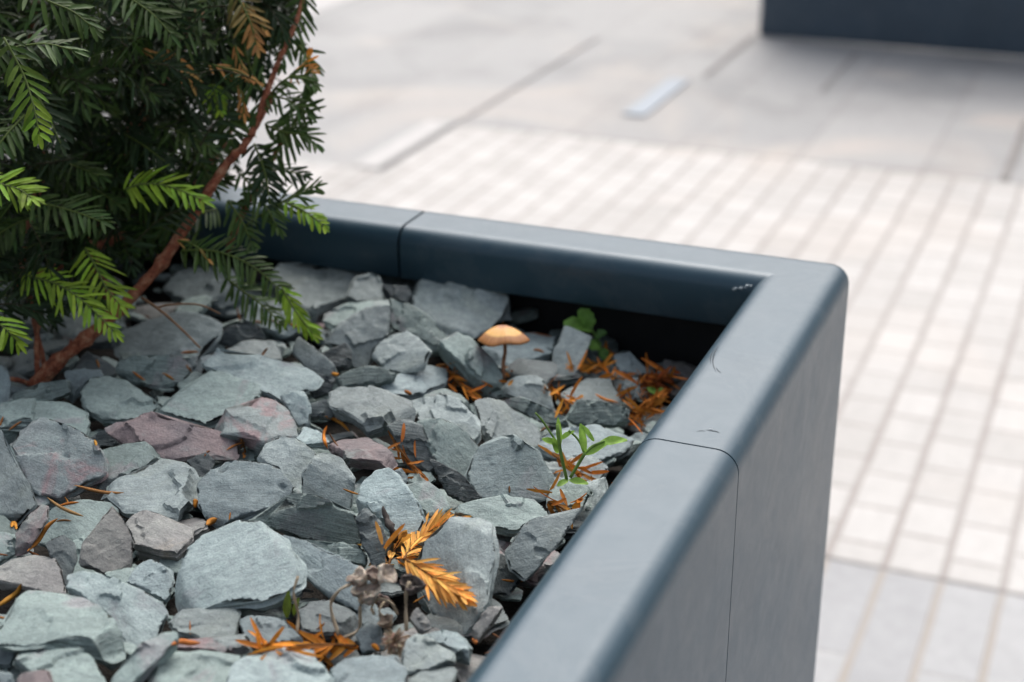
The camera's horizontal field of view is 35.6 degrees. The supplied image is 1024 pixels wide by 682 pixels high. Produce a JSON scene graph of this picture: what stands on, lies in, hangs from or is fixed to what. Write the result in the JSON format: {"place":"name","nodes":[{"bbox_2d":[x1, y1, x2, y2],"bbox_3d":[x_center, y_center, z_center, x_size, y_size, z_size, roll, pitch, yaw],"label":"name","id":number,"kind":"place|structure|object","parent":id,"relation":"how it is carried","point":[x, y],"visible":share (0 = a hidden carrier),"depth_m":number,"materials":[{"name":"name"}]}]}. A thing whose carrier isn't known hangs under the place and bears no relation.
{"place":"outdoors","nodes":[
{"label":"outdoors","id":0,"kind":"place"},
{"bbox_2d":[2,0,1023,593],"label":"ground","id":1,"kind":"structure","parent":0,"point":[394,68],"depth_m":5.59,"materials":[{"name":"concrete"}]},
{"bbox_2d":[239,160,381,199],"bbox_3d":[-0.834,-0.210,3.963,0.310,0.001,1.678,9,25,20],"label":"paving slab","id":2,"kind":"object","parent":1,"relation":"on","point":[340,181],"visible":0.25,"depth_m":4.56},
{"bbox_2d":[353,121,450,167],"bbox_3d":[-0.331,-0.608,4.902,0.081,0.001,0.536,9,25,20],"label":"paving kerb stone","id":3,"kind":"object","parent":1,"relation":"on","point":[396,147],"visible":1,"depth_m":4.89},
{"bbox_2d":[623,78,689,116],"bbox_3d":[0.495,-0.833,5.428,0.074,0.004,0.526,9,25,20],"label":"ground strip","id":4,"kind":"object","parent":1,"relation":"on","point":[655,98],"visible":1,"depth_m":5.40,"materials":[{"name":"metal"}]},
{"bbox_2d":[338,125,1023,593],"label":"paving setts","id":5,"kind":"structure","parent":1,"relation":"on","point":[928,467],"depth_m":3.91,"materials":[{"name":"stone"}]},
{"bbox_2d":[463,123,1023,184],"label":"paving joint","id":6,"kind":"object","parent":1,"relation":"on","point":[749,154],"visible":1,"depth_m":4.78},
{"bbox_2d":[759,0,1023,56],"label":"planter","id":7,"kind":"object","parent":1,"relation":"on","point":[993,27],"visible":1,"depth_m":6.09,"materials":[{"name":"metal"}]},
{"bbox_2d":[814,559,1023,681],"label":"paving","id":8,"kind":"structure","parent":0,"point":[877,625],"depth_m":2.42,"materials":[{"name":"stone"}]},
{"bbox_2d":[0,157,848,681],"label":"planter","id":9,"kind":"object","parent":8,"relation":"on","point":[694,551],"visible":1,"depth_m":1.03,"materials":[{"name":"metal"}]},
{"bbox_2d":[0,258,672,681],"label":"soil","id":10,"kind":"structure","parent":9,"relation":"in","point":[510,608],"depth_m":1.03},
{"bbox_2d":[0,430,37,525],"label":"slate chip","id":11,"kind":"object","parent":10,"relation":"on","point":[18,503],"visible":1,"depth_m":0.96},
{"bbox_2d":[7,349,48,378],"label":"slate chip","id":12,"kind":"object","parent":10,"relation":"on","point":[23,363],"visible":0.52,"depth_m":1.16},
{"bbox_2d":[0,555,65,593],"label":"slate chip","id":13,"kind":"object","parent":10,"relation":"on","point":[38,572],"visible":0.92,"depth_m":0.86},
{"bbox_2d":[11,380,70,400],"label":"slate chip","id":14,"kind":"object","parent":10,"relation":"on","point":[54,390],"visible":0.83,"depth_m":1.07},
{"bbox_2d":[0,398,90,443],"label":"slate chip","id":15,"kind":"object","parent":10,"relation":"on","point":[26,411],"visible":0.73,"depth_m":1.04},
{"bbox_2d":[46,535,77,592],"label":"slate chip","id":16,"kind":"object","parent":10,"relation":"on","point":[62,550],"visible":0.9,"depth_m":0.87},
{"bbox_2d":[0,590,125,664],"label":"slate chip","id":17,"kind":"object","parent":10,"relation":"on","point":[46,620],"visible":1,"depth_m":0.79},
{"bbox_2d":[64,368,102,402],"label":"slate chip","id":18,"kind":"object","parent":10,"relation":"on","point":[78,379],"visible":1,"depth_m":1.09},
{"bbox_2d":[80,376,158,426],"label":"slate chip","id":19,"kind":"object","parent":10,"relation":"on","point":[107,400],"visible":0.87,"depth_m":1.06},
{"bbox_2d":[96,441,162,490],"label":"slate chip","id":20,"kind":"object","parent":10,"relation":"on","point":[125,459],"visible":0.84,"depth_m":0.98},
{"bbox_2d":[115,355,192,389],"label":"slate chip","id":21,"kind":"object","parent":10,"relation":"on","point":[150,369],"visible":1,"depth_m":1.11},
{"bbox_2d":[0,0,329,386],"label":"yew shrub","id":22,"kind":"object","parent":10,"relation":"in","point":[65,87],"visible":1,"depth_m":1.12,"materials":[{"name":"green plant"}]},
{"bbox_2d":[105,411,239,461],"bbox_3d":[-0.214,0.064,1.000,0.088,0.016,0.034,14,50,0],"label":"slate chip","id":23,"kind":"object","parent":10,"relation":"on","point":[168,437],"visible":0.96,"depth_m":1.00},
{"bbox_2d":[162,266,241,311],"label":"slate chip","id":24,"kind":"object","parent":10,"relation":"on","point":[183,284],"visible":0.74,"depth_m":1.27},
{"bbox_2d":[168,607,240,638],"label":"slate chip","id":25,"kind":"object","parent":10,"relation":"on","point":[213,622],"visible":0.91,"depth_m":0.82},
{"bbox_2d":[157,371,264,428],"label":"slate chip","id":26,"kind":"object","parent":10,"relation":"on","point":[207,399],"visible":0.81,"depth_m":1.06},
{"bbox_2d":[177,634,250,654],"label":"slate chip","id":27,"kind":"object","parent":10,"relation":"on","point":[228,644],"visible":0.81,"depth_m":0.79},
{"bbox_2d":[175,520,306,612],"bbox_3d":[-0.147,0.124,0.851,0.071,0.018,0.063,-22,42,-12],"label":"slate chip","id":28,"kind":"object","parent":10,"relation":"on","point":[257,566],"visible":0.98,"depth_m":0.84,"materials":[{"name":"stone"}]},
{"bbox_2d":[197,460,292,528],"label":"slate chip","id":29,"kind":"object","parent":10,"relation":"on","point":[242,489],"visible":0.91,"depth_m":0.93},
{"bbox_2d":[226,340,282,360],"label":"slate chip","id":30,"kind":"object","parent":10,"relation":"on","point":[258,347],"visible":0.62,"depth_m":1.15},
{"bbox_2d":[200,348,323,402],"bbox_3d":[-0.177,0.021,1.093,0.104,0.011,0.038,15,38,31],"label":"slate chip","id":31,"kind":"object","parent":10,"relation":"on","point":[275,379],"visible":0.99,"depth_m":1.09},
{"bbox_2d":[242,301,300,338],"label":"slate chip","id":32,"kind":"object","parent":10,"relation":"on","point":[283,334],"visible":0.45,"depth_m":1.19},
{"bbox_2d":[226,647,334,681],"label":"slate chip","id":33,"kind":"object","parent":10,"relation":"on","point":[284,666],"visible":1,"depth_m":0.76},
{"bbox_2d":[249,493,360,544],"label":"slate chip","id":34,"kind":"object","parent":10,"relation":"on","point":[307,516],"visible":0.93,"depth_m":0.89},
{"bbox_2d":[308,329,330,346],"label":"slate chip","id":35,"kind":"object","parent":10,"relation":"on","point":[325,334],"visible":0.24,"depth_m":1.20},
{"bbox_2d":[322,300,389,331],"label":"slate chip","id":36,"kind":"object","parent":35,"relation":"on","point":[333,318],"visible":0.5,"depth_m":1.20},
{"bbox_2d":[271,262,383,323],"bbox_3d":[-0.146,-0.040,1.253,0.091,0.021,0.088,4,38,1],"label":"slate chip","id":37,"kind":"object","parent":10,"relation":"on","point":[321,290],"visible":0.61,"depth_m":1.25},
{"bbox_2d":[0,236,662,666],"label":"slate grit","id":38,"kind":"object","parent":10,"relation":"on","point":[124,574],"visible":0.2,"depth_m":1.02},
{"bbox_2d":[15,504,48,555],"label":"slate chip","id":39,"kind":"object","parent":38,"relation":"on","point":[29,530],"visible":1,"depth_m":0.89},
{"bbox_2d":[10,417,109,500],"bbox_3d":[-0.279,0.074,0.973,0.074,0.017,0.049,15,60,17],"label":"slate chip","id":40,"kind":"object","parent":38,"relation":"on","point":[56,460],"visible":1,"depth_m":0.97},
{"bbox_2d":[38,499,118,548],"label":"slate chip","id":41,"kind":"object","parent":38,"relation":"on","point":[92,512],"visible":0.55,"depth_m":0.93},
{"bbox_2d":[79,506,132,574],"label":"slate chip","id":42,"kind":"object","parent":38,"relation":"on","point":[106,545],"visible":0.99,"depth_m":0.88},
{"bbox_2d":[66,571,169,645],"bbox_3d":[-0.205,0.136,0.825,0.063,0.014,0.035,33,42,12],"label":"slate chip","id":43,"kind":"object","parent":38,"relation":"on","point":[139,615],"visible":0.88,"depth_m":0.82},
{"bbox_2d":[111,631,178,681],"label":"slate chip","id":44,"kind":"object","parent":38,"relation":"on","point":[145,659],"visible":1,"depth_m":0.76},
{"bbox_2d":[101,459,199,521],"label":"slate chip","id":45,"kind":"object","parent":38,"relation":"on","point":[166,487],"visible":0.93,"depth_m":0.95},
{"bbox_2d":[126,559,174,601],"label":"slate chip","id":46,"kind":"object","parent":38,"relation":"on","point":[154,578],"visible":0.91,"depth_m":0.86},
{"bbox_2d":[125,510,193,561],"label":"slate chip","id":47,"kind":"object","parent":38,"relation":"on","point":[157,537],"visible":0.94,"depth_m":0.90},
{"bbox_2d":[114,311,222,372],"bbox_3d":[-0.254,-0.001,1.187,0.098,0.016,0.072,17,44,29],"label":"slate chip","id":48,"kind":"object","parent":38,"relation":"on","point":[163,335],"visible":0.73,"depth_m":1.18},
{"bbox_2d":[218,321,265,347],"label":"slate chip","id":49,"kind":"object","parent":38,"relation":"on","point":[233,335],"visible":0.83,"depth_m":1.18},
{"bbox_2d":[215,397,297,453],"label":"slate chip","id":50,"kind":"object","parent":38,"relation":"on","point":[256,425],"visible":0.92,"depth_m":1.01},
{"bbox_2d":[239,615,302,651],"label":"slate chip","id":51,"kind":"object","parent":38,"relation":"on","point":[269,627],"visible":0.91,"depth_m":0.81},
{"bbox_2d":[257,437,315,487],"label":"slate chip","id":52,"kind":"object","parent":38,"relation":"on","point":[290,458],"visible":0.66,"depth_m":0.98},
{"bbox_2d":[280,391,311,426],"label":"slate chip","id":53,"kind":"object","parent":38,"relation":"on","point":[297,404],"visible":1,"depth_m":1.05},
{"bbox_2d":[292,337,336,383],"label":"slate chip","id":54,"kind":"object","parent":38,"relation":"on","point":[307,355],"visible":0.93,"depth_m":1.11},
{"bbox_2d":[301,453,355,509],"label":"slate chip","id":55,"kind":"object","parent":38,"relation":"on","point":[330,477],"visible":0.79,"depth_m":0.95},
{"bbox_2d":[305,539,367,568],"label":"slate chip","id":56,"kind":"object","parent":38,"relation":"on","point":[354,554],"visible":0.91,"depth_m":0.87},
{"bbox_2d":[324,305,390,368],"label":"slate chip","id":57,"kind":"object","parent":38,"relation":"on","point":[362,334],"visible":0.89,"depth_m":1.14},
{"bbox_2d":[329,437,397,469],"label":"slate chip","id":58,"kind":"object","parent":38,"relation":"on","point":[364,453],"visible":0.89,"depth_m":0.98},
{"bbox_2d":[345,273,386,301],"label":"slate chip","id":59,"kind":"object","parent":38,"relation":"on","point":[366,287],"visible":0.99,"depth_m":1.22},
{"bbox_2d":[355,621,384,654],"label":"slate chip","id":60,"kind":"object","parent":38,"relation":"on","point":[368,634],"visible":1,"depth_m":0.81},
{"bbox_2d":[355,508,387,566],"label":"slate chip","id":61,"kind":"object","parent":38,"relation":"on","point":[366,519],"visible":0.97,"depth_m":0.87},
{"bbox_2d":[358,521,415,565],"bbox_3d":[-0.070,0.113,0.896,0.035,0.051,0.053,-10,25,-22],"label":"needle heap","id":62,"kind":"object","parent":38,"relation":"on","point":[394,535],"visible":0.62,"depth_m":0.87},
{"bbox_2d":[356,467,425,539],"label":"slate chip","id":63,"kind":"object","parent":38,"relation":"on","point":[389,490],"visible":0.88,"depth_m":0.92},
{"bbox_2d":[389,298,445,354],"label":"slate chip","id":64,"kind":"object","parent":38,"relation":"on","point":[422,325],"visible":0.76,"depth_m":1.18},
{"bbox_2d":[428,456,481,502],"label":"slate chip","id":65,"kind":"object","parent":38,"relation":"on","point":[456,485],"visible":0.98,"depth_m":0.95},
{"bbox_2d":[438,332,502,397],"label":"slate chip","id":66,"kind":"object","parent":38,"relation":"on","point":[474,364],"visible":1,"depth_m":1.12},
{"bbox_2d":[450,494,547,536],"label":"slate chip","id":67,"kind":"object","parent":38,"relation":"on","point":[507,515],"visible":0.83,"depth_m":0.90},
{"bbox_2d":[493,553,520,595],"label":"slate chip","id":68,"kind":"object","parent":38,"relation":"on","point":[503,588],"visible":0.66,"depth_m":0.87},
{"bbox_2d":[503,375,553,409],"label":"slate chip","id":69,"kind":"object","parent":38,"relation":"on","point":[530,387],"visible":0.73,"depth_m":1.11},
{"bbox_2d":[507,358,557,386],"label":"slate chip","id":70,"kind":"object","parent":38,"relation":"on","point":[546,371],"visible":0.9,"depth_m":1.14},
{"bbox_2d":[503,396,568,426],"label":"slate chip","id":71,"kind":"object","parent":38,"relation":"on","point":[526,407],"visible":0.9,"depth_m":1.07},
{"bbox_2d":[561,378,620,411],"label":"slate chip","id":72,"kind":"object","parent":38,"relation":"on","point":[588,388],"visible":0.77,"depth_m":1.14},
{"bbox_2d":[621,388,671,433],"bbox_3d":[0.087,0.053,1.115,0.034,0.046,0.102,7,24,17],"label":"needle heap","id":73,"kind":"object","parent":38,"relation":"on","point":[641,409],"visible":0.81,"depth_m":1.13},
{"bbox_2d":[305,639,359,665],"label":"slate chip","id":74,"kind":"object","parent":10,"relation":"on","point":[339,658],"visible":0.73,"depth_m":0.81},
{"bbox_2d":[235,616,358,671],"bbox_3d":[-0.107,0.151,0.795,0.054,0.045,0.080,9,25,20],"label":"needle heap","id":75,"kind":"object","parent":74,"relation":"on","point":[266,645],"visible":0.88,"depth_m":0.79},
{"bbox_2d":[246,631,357,659],"bbox_3d":[-0.106,0.155,0.799,0.054,0.020,0.021,-14,27,-30],"label":"dead sprig","id":76,"kind":"object","parent":74,"relation":"on","point":[336,650],"visible":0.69,"depth_m":0.80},
{"bbox_2d":[299,600,358,641],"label":"slate chip","id":77,"kind":"object","parent":74,"relation":"on","point":[346,619],"visible":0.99,"depth_m":0.82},
{"bbox_2d":[292,561,426,656],"bbox_3d":[-0.077,0.139,0.812,0.064,0.056,0.033,6,24,14],"label":"dried plant","id":78,"kind":"object","parent":10,"relation":"on","point":[366,584],"visible":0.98,"depth_m":0.81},
{"bbox_2d":[336,366,396,387],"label":"slate chip","id":79,"kind":"object","parent":10,"relation":"on","point":[367,376],"visible":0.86,"depth_m":1.09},
{"bbox_2d":[336,602,396,623],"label":"slate chip","id":80,"kind":"object","parent":10,"relation":"on","point":[367,615],"visible":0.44,"depth_m":0.85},
{"bbox_2d":[283,535,364,610],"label":"slate chip","id":81,"kind":"object","parent":80,"relation":"on","point":[329,573],"visible":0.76,"depth_m":0.86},
{"bbox_2d":[328,385,415,438],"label":"slate chip","id":82,"kind":"object","parent":10,"relation":"on","point":[370,412],"visible":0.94,"depth_m":1.03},
{"bbox_2d":[372,330,431,373],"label":"slate chip","id":83,"kind":"object","parent":10,"relation":"on","point":[406,352],"visible":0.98,"depth_m":1.11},
{"bbox_2d":[372,627,440,661],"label":"slate chip","id":84,"kind":"object","parent":10,"relation":"on","point":[411,631],"visible":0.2,"depth_m":0.83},
{"bbox_2d":[422,629,472,664],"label":"slate chip","id":85,"kind":"object","parent":84,"relation":"on","point":[458,645],"visible":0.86,"depth_m":0.79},
{"bbox_2d":[395,541,424,560],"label":"slate chip","id":86,"kind":"object","parent":10,"relation":"on","point":[398,550],"visible":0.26,"depth_m":0.91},
{"bbox_2d":[397,508,471,560],"bbox_3d":[-0.044,0.106,0.900,0.042,0.038,0.044,-1,23,-2],"label":"dead sprig","id":87,"kind":"object","parent":86,"relation":"on","point":[435,523],"visible":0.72,"depth_m":0.90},
{"bbox_2d":[387,419,434,472],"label":"slate chip","id":88,"kind":"object","parent":10,"relation":"on","point":[415,431],"visible":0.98,"depth_m":1.00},
{"bbox_2d":[380,365,448,399],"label":"slate chip","id":89,"kind":"object","parent":10,"relation":"on","point":[428,379],"visible":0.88,"depth_m":1.10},
{"bbox_2d":[407,481,449,518],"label":"slate chip","id":90,"kind":"object","parent":10,"relation":"on","point":[430,497],"visible":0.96,"depth_m":0.93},
{"bbox_2d":[411,395,480,443],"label":"slate chip","id":91,"kind":"object","parent":10,"relation":"on","point":[458,412],"visible":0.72,"depth_m":1.04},
{"bbox_2d":[417,418,478,475],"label":"slate chip","id":92,"kind":"object","parent":10,"relation":"on","point":[451,445],"visible":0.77,"depth_m":1.00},
{"bbox_2d":[411,279,507,338],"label":"slate chip","id":93,"kind":"object","parent":10,"relation":"on","point":[449,308],"visible":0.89,"depth_m":1.22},
{"bbox_2d":[426,598,509,641],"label":"slate chip","id":94,"kind":"object","parent":10,"relation":"on","point":[452,625],"visible":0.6,"depth_m":0.84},
{"bbox_2d":[417,516,499,634],"bbox_3d":[-0.030,0.127,0.854,0.051,0.019,0.072,-10,53,10],"label":"slate chip","id":95,"kind":"object","parent":94,"relation":"on","point":[467,548],"visible":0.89,"depth_m":0.85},
{"bbox_2d":[405,558,477,610],"bbox_3d":[-0.036,0.130,0.839,0.023,0.023,0.053,-17,28,-34],"label":"dead sprig","id":96,"kind":"object","parent":95,"relation":"on","point":[444,586],"visible":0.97,"depth_m":0.84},
{"bbox_2d":[472,606,502,642],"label":"slate chip","id":97,"kind":"object","parent":10,"relation":"on","point":[486,620],"visible":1,"depth_m":0.82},
{"bbox_2d":[474,398,539,445],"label":"slate chip","id":98,"kind":"object","parent":10,"relation":"on","point":[497,417],"visible":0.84,"depth_m":1.05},
{"bbox_2d":[464,434,553,502],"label":"slate chip","id":99,"kind":"object","parent":10,"relation":"on","point":[499,465],"visible":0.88,"depth_m":0.96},
{"bbox_2d":[481,332,556,380],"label":"slate chip","id":100,"kind":"object","parent":10,"relation":"on","point":[546,344],"visible":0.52,"depth_m":1.18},
{"bbox_2d":[499,366,512,385],"bbox_3d":[-0.003,0.024,1.138,0.010,0.020,0.067,1,23,3],"label":"needle heap","id":101,"kind":"object","parent":100,"relation":"on","point":[505,381],"visible":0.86,"depth_m":1.11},
{"bbox_2d":[478,325,529,378],"bbox_3d":[-0.006,0.007,1.134,0.037,0.037,0.037,9,25,20],"label":"mushroom","id":102,"kind":"object","parent":101,"relation":"on","point":[503,335],"visible":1,"depth_m":1.12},
{"bbox_2d":[505,507,583,580],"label":"slate chip","id":103,"kind":"object","parent":10,"relation":"on","point":[533,545],"visible":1,"depth_m":0.87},
{"bbox_2d":[549,369,583,388],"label":"slate chip","id":104,"kind":"object","parent":10,"relation":"on","point":[567,380],"visible":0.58,"depth_m":1.16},
{"bbox_2d":[552,326,591,374],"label":"slate chip","id":105,"kind":"object","parent":104,"relation":"on","point":[574,343],"visible":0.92,"depth_m":1.18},
{"bbox_2d":[548,477,607,521],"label":"slate chip","id":106,"kind":"object","parent":10,"relation":"on","point":[598,487],"visible":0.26,"depth_m":0.96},
{"bbox_2d":[546,477,592,507],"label":"slate chip","id":107,"kind":"object","parent":106,"relation":"on","point":[572,491],"visible":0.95,"depth_m":0.95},
{"bbox_2d":[535,413,626,486],"bbox_3d":[0.040,0.064,0.936,0.055,0.040,0.017,0,23,1],"label":"seedling","id":108,"kind":"object","parent":107,"relation":"on","point":[555,443],"visible":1,"depth_m":0.94,"materials":[{"name":"green plant"}]},
{"bbox_2d":[538,424,633,461],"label":"slate chip","id":109,"kind":"object","parent":10,"relation":"on","point":[570,445],"visible":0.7,"depth_m":1.03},
{"bbox_2d":[566,399,629,427],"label":"slate chip","id":110,"kind":"object","parent":10,"relation":"on","point":[591,412],"visible":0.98,"depth_m":1.07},
{"bbox_2d":[621,380,651,402],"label":"slate chip","id":111,"kind":"object","parent":10,"relation":"on","point":[642,396],"visible":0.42,"depth_m":1.17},
{"bbox_2d":[613,353,687,406],"bbox_3d":[0.093,0.029,1.168,0.064,0.036,0.046,-11,25,-24],"label":"needle heap","id":112,"kind":"object","parent":111,"relation":"on","point":[641,378],"visible":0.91,"depth_m":1.17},
{"label":"slate chip","id":113,"kind":"object","parent":10,"relation":"on","visible":0},
{"bbox_2d":[563,308,608,360],"bbox_3d":[0.057,-0.006,1.200,0.036,0.036,0.016,9,25,20],"label":"seedling","id":114,"kind":"object","parent":113,"relation":"on","point":[585,320],"visible":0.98,"depth_m":1.20,"materials":[{"name":"green plant"}]},
{"label":"slate chip","id":115,"kind":"object","parent":10,"relation":"on","visible":0},
{"bbox_2d":[401,634,455,676],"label":"slate chip","id":116,"kind":"object","parent":115,"relation":"on","point":[420,653],"visible":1,"depth_m":0.78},
{"label":"slate chip","id":117,"kind":"object","parent":10,"relation":"on","visible":0},
{"bbox_2d":[407,667,456,681],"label":"slate chip","id":118,"kind":"object","parent":117,"relation":"on","point":[447,674],"visible":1,"depth_m":0.76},
{"label":"slate chip","id":119,"kind":"object","parent":10,"relation":"on","visible":0},
{"bbox_2d":[330,655,406,681],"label":"slate chip","id":120,"kind":"object","parent":119,"relation":"on","point":[379,668],"visible":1,"depth_m":0.76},
{"label":"slate chip","id":121,"kind":"object","parent":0,"visible":0},
{"bbox_2d":[13,647,105,681],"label":"slate chip","id":122,"kind":"object","parent":121,"relation":"on","point":[73,664],"visible":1,"depth_m":0.77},
{"label":"slate chip","id":123,"kind":"object","parent":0,"visible":0},
{"bbox_2d":[148,650,239,681],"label":"slate chip","id":124,"kind":"object","parent":123,"relation":"on","point":[199,666],"visible":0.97,"depth_m":0.76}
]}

